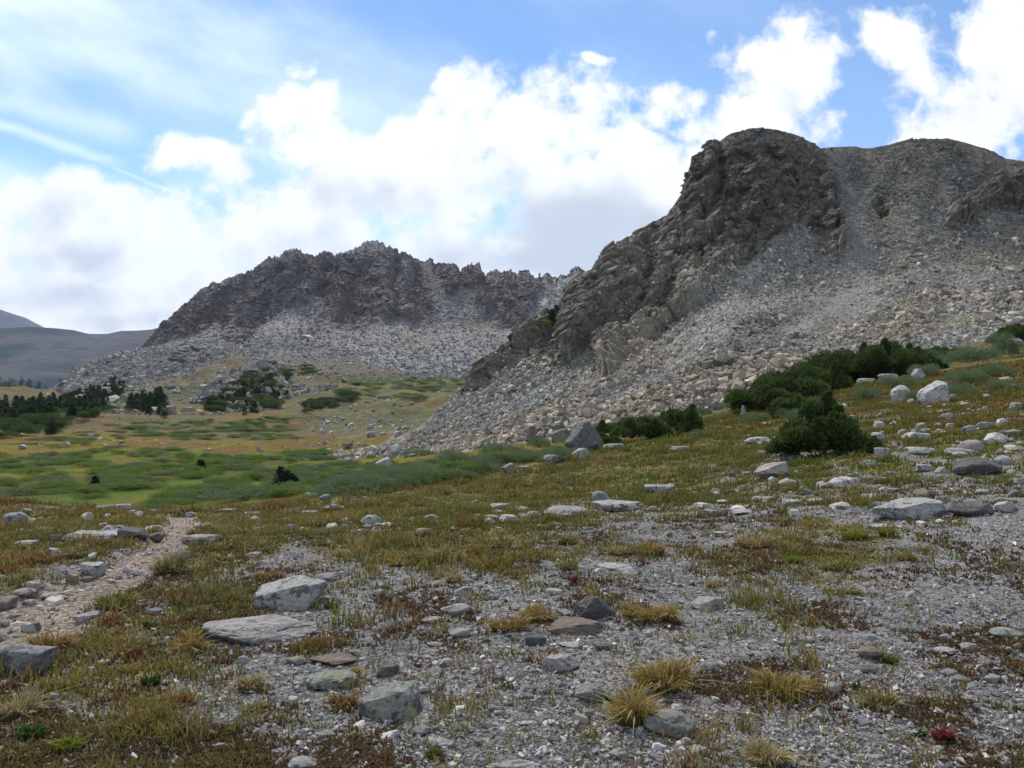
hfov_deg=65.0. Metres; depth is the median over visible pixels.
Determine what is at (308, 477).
willow
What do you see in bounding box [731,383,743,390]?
scree block
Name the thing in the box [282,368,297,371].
shrub
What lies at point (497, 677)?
stone
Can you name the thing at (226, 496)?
willow
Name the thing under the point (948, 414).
stone
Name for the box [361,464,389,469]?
willow
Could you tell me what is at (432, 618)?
stone
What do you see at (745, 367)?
scree block
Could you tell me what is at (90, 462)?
willow
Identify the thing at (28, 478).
willow
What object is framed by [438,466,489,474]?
willow
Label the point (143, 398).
conifer
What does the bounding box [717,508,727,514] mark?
stone
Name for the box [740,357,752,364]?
scree block
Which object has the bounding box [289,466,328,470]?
willow
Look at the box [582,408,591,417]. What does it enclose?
scree block
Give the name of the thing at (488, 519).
stone
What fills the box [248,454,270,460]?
willow
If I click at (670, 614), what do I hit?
tussock
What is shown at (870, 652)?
stone
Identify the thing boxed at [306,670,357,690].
stone
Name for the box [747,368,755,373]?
scree block
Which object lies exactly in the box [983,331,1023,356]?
willow
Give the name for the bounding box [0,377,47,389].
wood
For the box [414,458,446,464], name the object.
willow
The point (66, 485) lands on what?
willow
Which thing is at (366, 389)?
willow
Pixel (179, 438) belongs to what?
shrub
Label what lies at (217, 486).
willow
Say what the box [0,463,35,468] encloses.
willow
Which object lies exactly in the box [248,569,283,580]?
tussock
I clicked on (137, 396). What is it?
conifer
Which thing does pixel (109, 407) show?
shrub
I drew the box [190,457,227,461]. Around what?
willow
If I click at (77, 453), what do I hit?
willow
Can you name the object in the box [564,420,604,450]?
boulder
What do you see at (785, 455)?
boulder
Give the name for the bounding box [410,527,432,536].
tussock
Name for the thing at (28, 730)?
herb
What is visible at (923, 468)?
stone
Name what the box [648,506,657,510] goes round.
stone
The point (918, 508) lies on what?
boulder
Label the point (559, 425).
scree block
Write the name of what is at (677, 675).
tussock
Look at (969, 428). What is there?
stone
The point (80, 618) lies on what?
stone
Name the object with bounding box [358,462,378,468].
willow
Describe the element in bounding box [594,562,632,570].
stone
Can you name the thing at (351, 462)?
willow
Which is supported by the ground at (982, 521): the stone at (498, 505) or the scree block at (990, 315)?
the stone at (498, 505)
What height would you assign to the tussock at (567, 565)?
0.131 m
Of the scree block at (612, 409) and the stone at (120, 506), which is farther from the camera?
the scree block at (612, 409)
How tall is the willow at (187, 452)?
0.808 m
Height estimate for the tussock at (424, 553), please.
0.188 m
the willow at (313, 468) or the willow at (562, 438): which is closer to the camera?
the willow at (562, 438)
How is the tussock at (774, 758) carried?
on the ground at (982, 521)
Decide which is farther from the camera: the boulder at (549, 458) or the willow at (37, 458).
the willow at (37, 458)
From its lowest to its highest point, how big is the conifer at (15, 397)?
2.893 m
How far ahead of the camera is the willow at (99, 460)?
94.08 m
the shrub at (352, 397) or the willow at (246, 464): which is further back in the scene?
the shrub at (352, 397)
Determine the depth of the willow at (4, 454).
99.61 m
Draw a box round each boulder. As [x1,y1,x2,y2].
[61,530,117,540]
[202,614,317,644]
[253,575,327,610]
[376,457,391,464]
[543,454,565,462]
[544,505,587,517]
[551,428,569,442]
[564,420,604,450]
[571,448,589,457]
[592,500,643,511]
[603,443,623,448]
[644,484,674,492]
[670,446,689,450]
[744,437,769,442]
[754,461,789,478]
[778,453,804,460]
[828,476,859,487]
[856,378,874,383]
[871,432,885,441]
[871,497,945,519]
[877,373,897,383]
[890,385,910,401]
[909,433,930,439]
[911,368,925,378]
[916,380,949,404]
[948,501,994,515]
[952,457,1002,475]
[1000,377,1012,380]
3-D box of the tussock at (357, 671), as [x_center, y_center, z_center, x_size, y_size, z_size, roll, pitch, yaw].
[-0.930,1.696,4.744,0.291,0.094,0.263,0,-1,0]
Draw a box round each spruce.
[595,418,621,433]
[599,431,623,443]
[608,412,687,438]
[658,403,703,432]
[723,385,810,411]
[747,372,832,396]
[754,359,854,389]
[764,389,883,456]
[766,394,812,416]
[790,348,882,382]
[812,341,902,376]
[848,333,934,374]
[881,351,949,371]
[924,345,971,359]
[986,322,1023,344]
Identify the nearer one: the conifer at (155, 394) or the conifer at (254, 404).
the conifer at (254, 404)
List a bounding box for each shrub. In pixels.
[0,417,26,422]
[0,421,31,430]
[0,422,14,430]
[0,431,22,437]
[8,425,38,433]
[18,412,64,420]
[23,437,52,439]
[26,427,44,432]
[27,418,61,424]
[41,415,58,420]
[43,420,68,424]
[44,445,74,447]
[50,406,59,413]
[56,415,76,420]
[57,408,67,412]
[68,440,93,443]
[75,406,104,413]
[76,411,90,418]
[85,408,105,415]
[104,405,119,410]
[116,425,144,427]
[153,427,184,428]
[171,437,189,439]
[180,434,216,436]
[204,406,223,409]
[207,400,231,405]
[208,400,225,406]
[220,386,231,390]
[222,428,260,429]
[226,404,247,408]
[227,380,237,384]
[228,397,244,402]
[234,436,265,438]
[235,378,247,382]
[239,374,253,378]
[248,373,258,377]
[255,376,273,379]
[256,396,280,400]
[259,398,285,405]
[263,382,279,387]
[265,372,278,376]
[265,401,282,407]
[279,436,305,438]
[281,371,293,375]
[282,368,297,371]
[297,364,316,366]
[297,371,312,374]
[299,367,315,369]
[301,408,313,411]
[304,369,320,372]
[306,403,317,408]
[310,403,323,409]
[317,399,337,404]
[324,400,331,404]
[325,404,337,407]
[330,397,350,402]
[334,391,352,396]
[344,395,360,399]
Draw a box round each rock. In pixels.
[18,444,26,448]
[204,391,210,396]
[342,443,352,448]
[349,453,359,457]
[366,432,374,436]
[389,446,403,452]
[393,431,401,436]
[428,439,435,444]
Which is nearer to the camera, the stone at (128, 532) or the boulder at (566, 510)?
the stone at (128, 532)
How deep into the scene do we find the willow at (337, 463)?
83.20 m
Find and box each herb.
[11,720,49,739]
[44,732,86,753]
[122,647,147,657]
[133,724,157,733]
[134,673,167,686]
[140,620,155,627]
[183,625,205,636]
[323,601,338,608]
[424,746,446,758]
[566,572,582,582]
[600,695,616,704]
[782,553,807,563]
[837,528,870,540]
[848,677,861,689]
[875,526,896,536]
[877,655,901,664]
[914,727,929,737]
[921,722,965,741]
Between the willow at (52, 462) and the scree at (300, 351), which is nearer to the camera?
the willow at (52, 462)
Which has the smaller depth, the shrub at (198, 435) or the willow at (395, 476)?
the willow at (395, 476)
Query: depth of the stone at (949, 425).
20.27 m
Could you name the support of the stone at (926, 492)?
on the ground at (982, 521)
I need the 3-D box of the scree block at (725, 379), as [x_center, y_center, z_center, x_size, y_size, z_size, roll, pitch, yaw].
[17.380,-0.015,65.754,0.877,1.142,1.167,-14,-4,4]
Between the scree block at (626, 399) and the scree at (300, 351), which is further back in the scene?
the scree at (300, 351)
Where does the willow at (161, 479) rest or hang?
on the meadow
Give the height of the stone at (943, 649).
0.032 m
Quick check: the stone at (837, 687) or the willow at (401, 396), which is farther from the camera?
the willow at (401, 396)
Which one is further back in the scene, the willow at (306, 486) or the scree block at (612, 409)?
the scree block at (612, 409)
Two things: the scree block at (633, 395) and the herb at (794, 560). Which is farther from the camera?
the scree block at (633, 395)
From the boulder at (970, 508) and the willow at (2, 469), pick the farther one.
the willow at (2, 469)
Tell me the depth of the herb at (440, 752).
3.61 m
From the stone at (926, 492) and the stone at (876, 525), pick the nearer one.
the stone at (876, 525)
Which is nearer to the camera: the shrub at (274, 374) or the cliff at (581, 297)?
the cliff at (581, 297)
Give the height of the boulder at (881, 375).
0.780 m
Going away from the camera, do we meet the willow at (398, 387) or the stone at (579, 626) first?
the stone at (579, 626)
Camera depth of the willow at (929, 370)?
43.87 m
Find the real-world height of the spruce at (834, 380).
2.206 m
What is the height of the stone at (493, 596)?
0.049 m
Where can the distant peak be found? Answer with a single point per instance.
(9, 320)
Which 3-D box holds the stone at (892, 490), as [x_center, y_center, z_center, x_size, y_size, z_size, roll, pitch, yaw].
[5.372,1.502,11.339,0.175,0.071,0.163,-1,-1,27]
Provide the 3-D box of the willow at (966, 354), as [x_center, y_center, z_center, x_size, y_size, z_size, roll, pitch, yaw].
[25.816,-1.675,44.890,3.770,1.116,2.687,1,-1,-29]
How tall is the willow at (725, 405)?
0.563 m
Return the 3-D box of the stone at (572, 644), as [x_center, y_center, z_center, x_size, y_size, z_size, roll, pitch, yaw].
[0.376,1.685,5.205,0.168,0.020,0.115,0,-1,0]
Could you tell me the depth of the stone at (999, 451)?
14.62 m
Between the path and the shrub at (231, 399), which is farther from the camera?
the shrub at (231, 399)
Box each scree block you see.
[366,445,378,452]
[380,447,386,452]
[523,423,531,429]
[524,426,537,437]
[526,429,530,439]
[531,420,541,428]
[542,407,548,414]
[542,417,549,423]
[549,416,561,421]
[553,421,565,429]
[560,415,569,420]
[576,401,585,409]
[578,407,583,417]
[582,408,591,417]
[586,400,596,408]
[587,389,594,396]
[591,420,599,426]
[594,388,600,397]
[600,381,608,389]
[606,381,617,388]
[609,406,616,412]
[619,370,628,376]
[623,396,631,402]
[629,392,636,400]
[650,395,661,401]
[668,345,682,351]
[673,391,685,398]
[685,374,697,381]
[687,384,694,391]
[692,380,704,387]
[693,388,703,397]
[701,360,712,368]
[704,386,717,392]
[708,398,718,406]
[711,377,720,386]
[712,371,732,379]
[712,394,723,400]
[713,358,725,366]
[715,353,723,358]
[716,383,729,389]
[718,376,728,385]
[720,353,734,363]
[727,380,733,389]
[730,340,741,349]
[730,380,746,388]
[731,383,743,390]
[732,371,745,379]
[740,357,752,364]
[742,365,749,370]
[744,316,754,321]
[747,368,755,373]
[749,375,757,381]
[750,348,760,355]
[755,357,767,364]
[765,318,777,325]
[771,358,784,367]
[774,353,787,362]
[777,313,788,318]
[783,362,790,369]
[792,356,802,362]
[866,315,878,322]
[922,287,933,295]
[981,310,995,320]
[999,303,1006,308]
[1007,311,1017,315]
[1010,316,1023,321]
[1011,293,1021,299]
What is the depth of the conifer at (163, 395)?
188.97 m
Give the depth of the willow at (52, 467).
81.77 m
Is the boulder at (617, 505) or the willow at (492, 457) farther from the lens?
the willow at (492, 457)
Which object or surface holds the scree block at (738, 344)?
on the scree at (459, 441)
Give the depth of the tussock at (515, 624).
5.55 m
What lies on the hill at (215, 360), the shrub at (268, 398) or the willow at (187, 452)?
the shrub at (268, 398)
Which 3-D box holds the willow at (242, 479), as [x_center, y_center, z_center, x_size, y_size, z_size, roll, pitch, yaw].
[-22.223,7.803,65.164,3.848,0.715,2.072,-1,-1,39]
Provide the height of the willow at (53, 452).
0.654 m
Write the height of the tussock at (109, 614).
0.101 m
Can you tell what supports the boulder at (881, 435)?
on the ground at (982, 521)
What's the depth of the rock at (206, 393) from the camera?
198.13 m
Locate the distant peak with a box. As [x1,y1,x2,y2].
[0,310,42,327]
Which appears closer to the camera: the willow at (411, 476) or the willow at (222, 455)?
the willow at (411, 476)
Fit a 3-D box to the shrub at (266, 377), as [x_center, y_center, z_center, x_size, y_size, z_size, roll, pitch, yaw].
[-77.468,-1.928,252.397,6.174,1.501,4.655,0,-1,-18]
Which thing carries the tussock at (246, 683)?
on the ground at (982, 521)
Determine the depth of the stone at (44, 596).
6.88 m
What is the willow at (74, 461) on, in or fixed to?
on the meadow
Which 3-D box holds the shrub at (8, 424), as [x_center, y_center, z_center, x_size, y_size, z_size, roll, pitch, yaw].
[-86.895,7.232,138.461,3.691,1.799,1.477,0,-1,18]
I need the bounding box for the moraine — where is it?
[44,344,465,414]
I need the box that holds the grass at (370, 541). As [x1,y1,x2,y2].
[0,359,1023,767]
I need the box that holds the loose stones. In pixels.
[0,398,1023,757]
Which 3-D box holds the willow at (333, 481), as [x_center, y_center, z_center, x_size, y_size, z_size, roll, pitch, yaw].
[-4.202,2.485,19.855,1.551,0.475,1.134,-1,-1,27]
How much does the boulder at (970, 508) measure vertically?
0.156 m
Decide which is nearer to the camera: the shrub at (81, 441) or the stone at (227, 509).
the stone at (227, 509)
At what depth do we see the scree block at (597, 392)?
83.69 m
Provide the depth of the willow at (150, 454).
99.71 m
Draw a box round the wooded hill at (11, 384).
[0,383,38,388]
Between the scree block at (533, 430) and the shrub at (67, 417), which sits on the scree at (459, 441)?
the scree block at (533, 430)
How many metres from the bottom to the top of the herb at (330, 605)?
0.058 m
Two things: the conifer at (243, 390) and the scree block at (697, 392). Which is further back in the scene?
the conifer at (243, 390)
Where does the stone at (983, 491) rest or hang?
on the ground at (982, 521)
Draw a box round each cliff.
[141,247,584,347]
[455,129,1023,395]
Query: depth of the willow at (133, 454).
99.95 m
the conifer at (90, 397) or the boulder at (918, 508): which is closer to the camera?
the boulder at (918, 508)
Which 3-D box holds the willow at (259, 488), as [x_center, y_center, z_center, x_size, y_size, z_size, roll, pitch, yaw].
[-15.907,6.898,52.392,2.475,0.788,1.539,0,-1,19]
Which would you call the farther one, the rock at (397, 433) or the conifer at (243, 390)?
the conifer at (243, 390)
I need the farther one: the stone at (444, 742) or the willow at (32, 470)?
the willow at (32, 470)
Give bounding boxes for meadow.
[0,380,715,508]
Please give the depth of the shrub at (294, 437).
127.89 m
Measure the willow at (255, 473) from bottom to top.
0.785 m
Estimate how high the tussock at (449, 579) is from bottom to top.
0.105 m
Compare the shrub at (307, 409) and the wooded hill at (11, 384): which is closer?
the shrub at (307, 409)
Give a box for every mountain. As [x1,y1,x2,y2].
[136,240,582,371]
[343,127,1023,458]
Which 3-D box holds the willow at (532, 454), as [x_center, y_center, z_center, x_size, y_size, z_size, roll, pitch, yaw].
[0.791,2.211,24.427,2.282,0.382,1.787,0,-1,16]
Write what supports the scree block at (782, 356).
on the scree at (459, 441)
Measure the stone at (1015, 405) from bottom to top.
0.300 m
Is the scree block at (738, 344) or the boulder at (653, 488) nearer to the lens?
the boulder at (653, 488)
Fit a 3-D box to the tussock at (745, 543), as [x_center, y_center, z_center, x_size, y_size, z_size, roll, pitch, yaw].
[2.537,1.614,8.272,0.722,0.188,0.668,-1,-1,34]
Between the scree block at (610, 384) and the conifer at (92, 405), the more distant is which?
the conifer at (92, 405)
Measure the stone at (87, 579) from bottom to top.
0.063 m
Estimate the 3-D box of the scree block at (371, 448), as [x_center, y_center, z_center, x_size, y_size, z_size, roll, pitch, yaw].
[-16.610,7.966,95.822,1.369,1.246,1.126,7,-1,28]
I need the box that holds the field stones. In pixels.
[0,381,482,455]
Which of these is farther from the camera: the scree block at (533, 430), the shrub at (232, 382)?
the shrub at (232, 382)
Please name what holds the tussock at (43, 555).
on the ground at (982, 521)
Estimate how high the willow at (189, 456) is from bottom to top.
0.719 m
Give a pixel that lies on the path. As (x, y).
(180, 522)
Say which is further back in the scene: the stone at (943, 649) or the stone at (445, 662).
the stone at (943, 649)
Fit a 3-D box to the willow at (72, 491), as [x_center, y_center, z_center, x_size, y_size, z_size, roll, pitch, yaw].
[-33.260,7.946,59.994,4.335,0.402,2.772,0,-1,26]
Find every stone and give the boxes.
[0,620,9,626]
[0,632,6,641]
[0,644,58,675]
[2,512,28,522]
[10,588,36,596]
[14,540,38,544]
[20,621,41,631]
[22,508,32,513]
[22,599,38,605]
[29,582,40,592]
[41,591,65,599]
[47,548,60,555]
[50,535,61,540]
[73,611,100,622]
[80,561,105,576]
[80,576,92,581]
[95,504,114,509]
[97,659,109,664]
[101,525,119,529]
[115,504,130,509]
[117,527,149,540]
[134,511,142,516]
[145,608,162,614]
[148,532,164,542]
[171,550,191,560]
[181,534,221,544]
[185,512,195,517]
[212,742,227,746]
[218,508,238,511]
[237,655,247,664]
[244,552,262,556]
[287,655,306,664]
[288,756,319,767]
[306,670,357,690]
[309,652,357,665]
[313,729,335,737]
[314,572,341,580]
[319,494,331,499]
[357,681,424,719]
[359,515,381,524]
[362,524,372,528]
[378,663,399,676]
[412,724,430,735]
[419,688,431,693]
[421,616,440,622]
[424,514,437,518]
[427,641,442,646]
[430,738,454,747]
[438,658,452,666]
[440,603,472,614]
[448,627,470,637]
[455,586,473,595]
[485,517,495,524]
[485,704,504,711]
[488,594,497,599]
[488,759,539,767]
[491,503,509,507]
[491,674,504,682]
[502,463,515,472]
[511,693,533,698]
[517,466,528,470]
[519,720,537,724]
[525,635,546,645]
[540,653,579,672]
[545,588,562,595]
[547,616,602,635]
[549,756,563,763]
[557,641,578,647]
[573,596,614,619]
[574,683,605,702]
[592,491,609,500]
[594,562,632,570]
[595,643,612,650]
[609,748,628,759]
[643,709,695,737]
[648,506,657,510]
[681,737,691,744]
[685,744,706,757]
[689,596,724,609]
[700,662,719,672]
[710,488,720,493]
[713,531,727,533]
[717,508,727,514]
[728,471,735,476]
[730,509,753,513]
[740,405,745,413]
[751,496,775,500]
[778,479,795,485]
[782,499,801,505]
[798,636,814,642]
[800,489,810,494]
[817,646,827,649]
[821,482,832,487]
[821,681,841,693]
[836,505,852,508]
[847,473,858,476]
[848,665,878,673]
[856,718,875,727]
[857,646,883,659]
[859,460,877,466]
[860,515,869,518]
[861,600,872,604]
[868,524,891,528]
[868,754,878,760]
[869,517,877,521]
[873,421,885,428]
[874,447,892,456]
[886,488,899,492]
[897,429,906,434]
[904,592,918,603]
[908,447,934,454]
[915,423,926,428]
[915,464,933,471]
[924,490,935,495]
[932,646,958,652]
[938,413,956,419]
[942,515,952,520]
[944,447,974,455]
[946,423,953,427]
[949,675,969,684]
[952,451,967,456]
[957,440,984,451]
[959,642,976,651]
[961,425,977,431]
[975,490,989,493]
[976,422,994,429]
[982,674,1000,683]
[983,606,997,612]
[988,627,1023,637]
[991,497,1015,503]
[994,455,1013,464]
[996,450,1004,454]
[999,429,1021,437]
[1006,562,1022,566]
[1008,490,1022,496]
[1009,402,1022,409]
[1014,478,1023,484]
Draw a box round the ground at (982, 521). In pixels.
[0,341,1023,767]
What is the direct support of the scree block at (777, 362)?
on the scree at (459, 441)
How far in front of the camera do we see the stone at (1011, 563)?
6.92 m
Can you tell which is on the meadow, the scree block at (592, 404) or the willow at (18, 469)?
the willow at (18, 469)
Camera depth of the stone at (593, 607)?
5.83 m
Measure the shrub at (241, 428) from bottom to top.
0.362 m
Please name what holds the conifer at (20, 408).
on the meadow
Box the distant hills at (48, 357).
[0,327,157,389]
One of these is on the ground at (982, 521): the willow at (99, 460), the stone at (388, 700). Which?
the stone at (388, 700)
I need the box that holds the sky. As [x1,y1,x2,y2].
[0,0,1023,333]
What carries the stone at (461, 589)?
on the ground at (982, 521)
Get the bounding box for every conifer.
[0,407,8,418]
[2,394,9,401]
[5,408,16,417]
[11,395,19,402]
[15,406,24,417]
[27,405,34,413]
[35,402,44,413]
[38,404,49,413]
[43,416,63,433]
[46,401,57,412]
[63,401,68,409]
[65,403,74,415]
[66,402,76,416]
[87,395,93,402]
[87,402,97,415]
[87,475,99,485]
[125,396,134,407]
[131,400,140,407]
[134,393,140,404]
[138,401,145,411]
[139,396,145,407]
[146,404,154,414]
[151,396,158,406]
[152,392,160,403]
[155,405,161,414]
[159,403,168,416]
[161,393,169,403]
[196,459,206,468]
[203,395,211,406]
[219,395,226,405]
[240,387,246,396]
[241,407,247,414]
[250,401,259,412]
[269,465,290,484]
[287,473,298,481]
[546,309,556,321]
[552,305,558,312]
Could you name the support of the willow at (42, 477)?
on the meadow
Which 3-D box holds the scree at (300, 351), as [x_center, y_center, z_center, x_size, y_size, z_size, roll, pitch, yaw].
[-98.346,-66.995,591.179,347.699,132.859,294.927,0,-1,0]
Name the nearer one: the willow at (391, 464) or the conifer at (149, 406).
the willow at (391, 464)
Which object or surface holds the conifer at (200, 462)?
on the meadow
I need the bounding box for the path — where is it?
[0,513,198,647]
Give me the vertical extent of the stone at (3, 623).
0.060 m
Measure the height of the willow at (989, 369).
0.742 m
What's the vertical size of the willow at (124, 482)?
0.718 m
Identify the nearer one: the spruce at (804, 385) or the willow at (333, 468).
the spruce at (804, 385)
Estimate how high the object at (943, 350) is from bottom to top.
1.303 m
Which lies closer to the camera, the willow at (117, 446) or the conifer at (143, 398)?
the willow at (117, 446)
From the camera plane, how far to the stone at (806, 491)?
12.11 m
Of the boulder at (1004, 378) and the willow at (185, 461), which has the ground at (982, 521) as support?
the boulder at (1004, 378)
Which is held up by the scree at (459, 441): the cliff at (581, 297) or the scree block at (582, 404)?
the scree block at (582, 404)
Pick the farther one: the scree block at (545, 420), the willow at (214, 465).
the willow at (214, 465)
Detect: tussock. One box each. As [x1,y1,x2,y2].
[0,563,24,574]
[0,679,99,719]
[1,627,91,650]
[2,549,72,563]
[57,541,108,558]
[68,641,93,651]
[73,588,154,610]
[74,535,114,548]
[98,607,133,624]
[110,638,157,652]
[128,549,206,574]
[157,689,200,707]
[164,627,218,654]
[179,517,225,534]
[216,671,277,691]
[220,590,245,598]
[237,697,269,713]
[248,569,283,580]
[308,517,325,527]
[317,688,363,712]
[342,665,377,680]
[383,554,412,566]
[398,545,467,563]
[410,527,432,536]
[442,572,468,582]
[459,529,536,549]
[476,613,559,632]
[514,601,559,621]
[550,677,700,729]
[551,557,580,570]
[555,532,580,544]
[589,648,755,695]
[601,544,636,555]
[613,600,648,617]
[623,601,679,623]
[627,538,672,553]
[646,599,692,622]
[660,490,676,498]
[704,578,725,586]
[726,662,831,702]
[727,531,784,549]
[729,722,820,767]
[764,536,792,548]
[819,558,863,571]
[844,585,861,593]
[844,688,907,711]
[894,550,921,560]
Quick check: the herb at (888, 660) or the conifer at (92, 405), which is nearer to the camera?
the herb at (888, 660)
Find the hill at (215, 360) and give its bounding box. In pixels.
[50,345,465,420]
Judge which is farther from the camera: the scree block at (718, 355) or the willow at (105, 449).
the willow at (105, 449)
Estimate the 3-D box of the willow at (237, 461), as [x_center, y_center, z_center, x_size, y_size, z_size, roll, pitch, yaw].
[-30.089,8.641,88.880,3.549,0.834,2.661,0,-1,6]
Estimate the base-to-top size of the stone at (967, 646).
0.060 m
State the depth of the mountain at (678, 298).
134.11 m
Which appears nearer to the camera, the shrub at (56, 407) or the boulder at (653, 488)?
the boulder at (653, 488)
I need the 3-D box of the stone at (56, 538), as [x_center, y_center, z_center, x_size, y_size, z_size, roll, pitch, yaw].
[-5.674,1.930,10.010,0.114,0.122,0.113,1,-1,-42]
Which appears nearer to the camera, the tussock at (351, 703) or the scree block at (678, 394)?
the tussock at (351, 703)
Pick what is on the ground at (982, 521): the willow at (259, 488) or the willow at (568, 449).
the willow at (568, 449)
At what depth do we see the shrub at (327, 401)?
196.63 m
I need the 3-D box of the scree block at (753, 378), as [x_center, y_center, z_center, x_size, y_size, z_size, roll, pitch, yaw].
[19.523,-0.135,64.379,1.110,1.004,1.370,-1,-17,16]
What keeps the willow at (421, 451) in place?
on the meadow
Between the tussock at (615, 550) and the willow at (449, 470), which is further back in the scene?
the willow at (449, 470)
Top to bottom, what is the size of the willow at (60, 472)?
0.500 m
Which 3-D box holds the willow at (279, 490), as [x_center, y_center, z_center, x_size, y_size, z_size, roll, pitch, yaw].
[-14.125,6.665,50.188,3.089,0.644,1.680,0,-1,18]
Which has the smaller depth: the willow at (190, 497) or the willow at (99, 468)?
the willow at (190, 497)
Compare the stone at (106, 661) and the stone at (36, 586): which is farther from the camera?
the stone at (36, 586)
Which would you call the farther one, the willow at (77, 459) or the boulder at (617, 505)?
the willow at (77, 459)
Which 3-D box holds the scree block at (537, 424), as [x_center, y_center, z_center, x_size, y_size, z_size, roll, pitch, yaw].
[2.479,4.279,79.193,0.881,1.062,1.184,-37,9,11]
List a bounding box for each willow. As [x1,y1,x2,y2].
[0,451,13,456]
[0,459,26,462]
[0,462,16,467]
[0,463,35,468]
[0,467,14,472]
[0,467,58,472]
[0,477,24,485]
[0,487,39,495]
[1,458,26,460]
[12,467,44,474]
[16,454,50,459]
[19,477,36,480]
[20,479,85,487]
[22,483,70,489]
[22,488,65,494]
[23,481,53,488]
[25,460,63,465]
[26,462,50,466]
[27,456,50,460]
[27,474,75,479]
[28,452,53,455]
[31,466,57,471]
[39,457,68,461]
[39,485,87,492]
[44,470,78,475]
[44,482,83,488]
[45,451,59,455]
[52,458,88,462]
[53,461,73,464]
[55,452,88,454]
[55,485,90,491]
[55,487,93,493]
[65,492,110,498]
[70,451,93,455]
[70,462,119,467]
[70,485,113,493]
[71,457,94,461]
[73,461,110,465]
[74,454,95,457]
[74,469,111,473]
[77,448,103,452]
[83,466,133,473]
[83,473,129,479]
[86,478,146,485]
[86,483,121,488]
[90,447,117,451]
[91,459,114,462]
[98,473,156,480]
[98,474,128,479]
[104,445,132,447]
[104,479,153,487]
[104,481,172,489]
[105,466,154,473]
[108,462,158,467]
[109,450,127,453]
[123,464,156,471]
[125,449,155,453]
[125,453,139,456]
[127,474,153,481]
[132,453,158,456]
[135,502,178,508]
[138,496,182,505]
[139,470,174,475]
[140,447,159,449]
[142,451,170,455]
[142,458,176,461]
[145,490,206,499]
[146,477,175,482]
[148,491,173,498]
[152,458,171,462]
[152,462,177,468]
[157,497,199,504]
[158,484,191,491]
[160,447,185,450]
[160,468,197,473]
[165,451,197,456]
[167,471,208,476]
[169,491,204,499]
[173,469,195,475]
[174,459,195,462]
[174,495,200,502]
[175,471,211,478]
[179,454,196,458]
[179,465,206,470]
[186,483,211,490]
[187,483,231,491]
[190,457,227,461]
[194,458,239,464]
[197,491,256,502]
[198,488,226,495]
[199,452,221,456]
[200,468,228,474]
[202,476,237,484]
[204,489,230,499]
[207,463,232,468]
[209,459,226,465]
[212,453,231,456]
[216,462,266,467]
[218,480,238,485]
[225,455,251,460]
[225,476,254,483]
[226,459,251,464]
[226,488,251,496]
[227,466,261,469]
[231,484,252,490]
[233,470,273,479]
[233,485,262,489]
[236,485,262,494]
[238,488,284,499]
[245,467,276,473]
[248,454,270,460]
[252,485,278,493]
[257,480,303,485]
[258,475,299,484]
[260,482,309,489]
[262,456,279,459]
[263,486,310,495]
[269,483,320,494]
[273,451,303,455]
[276,479,311,488]
[279,456,297,462]
[282,449,313,453]
[282,468,310,470]
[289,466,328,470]
[292,469,328,477]
[295,454,325,459]
[295,475,325,482]
[301,478,323,485]
[302,451,323,455]
[306,478,383,497]
[311,447,332,451]
[312,451,333,454]
[312,464,329,467]
[313,455,341,460]
[315,472,331,479]
[317,467,352,470]
[317,474,366,493]
[323,469,355,474]
[328,461,358,465]
[328,473,401,490]
[332,388,349,390]
[334,479,409,491]
[339,459,361,465]
[357,388,376,390]
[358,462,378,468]
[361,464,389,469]
[379,471,424,485]
[383,463,442,478]
[389,386,403,388]
[389,462,410,466]
[391,472,431,486]
[393,395,410,397]
[395,460,426,465]
[400,449,431,455]
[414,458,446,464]
[415,473,456,484]
[416,466,482,480]
[419,467,483,479]
[432,449,471,465]
[435,458,486,473]
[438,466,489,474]
[448,461,484,471]
[458,452,507,464]
[466,455,493,470]
[471,449,515,462]
[472,444,498,453]
[474,462,501,471]
[485,441,526,452]
[493,452,517,462]
[504,450,568,461]
[515,454,533,462]
[525,436,550,448]
[526,449,564,457]
[545,446,572,461]
[554,433,570,445]
[559,445,590,454]
[686,406,713,415]
[689,428,713,436]
[718,402,737,407]
[740,411,769,420]
[775,408,798,419]
[849,385,883,399]
[875,374,925,386]
[896,389,918,402]
[906,362,941,374]
[922,350,960,363]
[942,343,1002,363]
[943,369,992,382]
[947,381,979,395]
[972,363,1015,376]
[982,379,1022,391]
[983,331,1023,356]
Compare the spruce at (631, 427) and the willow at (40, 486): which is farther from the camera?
the willow at (40, 486)
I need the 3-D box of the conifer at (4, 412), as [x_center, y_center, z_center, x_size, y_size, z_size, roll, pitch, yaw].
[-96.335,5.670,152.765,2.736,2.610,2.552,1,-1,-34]
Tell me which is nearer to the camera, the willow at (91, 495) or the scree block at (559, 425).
the willow at (91, 495)
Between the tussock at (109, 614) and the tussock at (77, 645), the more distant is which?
the tussock at (109, 614)
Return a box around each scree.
[137,243,568,371]
[323,130,1023,459]
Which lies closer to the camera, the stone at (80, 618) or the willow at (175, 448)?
the stone at (80, 618)
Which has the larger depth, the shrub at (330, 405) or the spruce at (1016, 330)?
the shrub at (330, 405)
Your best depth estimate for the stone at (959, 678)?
4.46 m
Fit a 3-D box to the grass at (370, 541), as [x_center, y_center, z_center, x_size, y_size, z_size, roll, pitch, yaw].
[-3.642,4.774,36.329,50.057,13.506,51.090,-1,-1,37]
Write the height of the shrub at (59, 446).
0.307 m
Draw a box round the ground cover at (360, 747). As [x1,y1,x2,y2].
[0,457,1023,767]
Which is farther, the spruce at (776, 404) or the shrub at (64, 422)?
the shrub at (64, 422)
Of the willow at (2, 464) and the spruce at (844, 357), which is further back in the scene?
the willow at (2, 464)
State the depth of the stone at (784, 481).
13.74 m

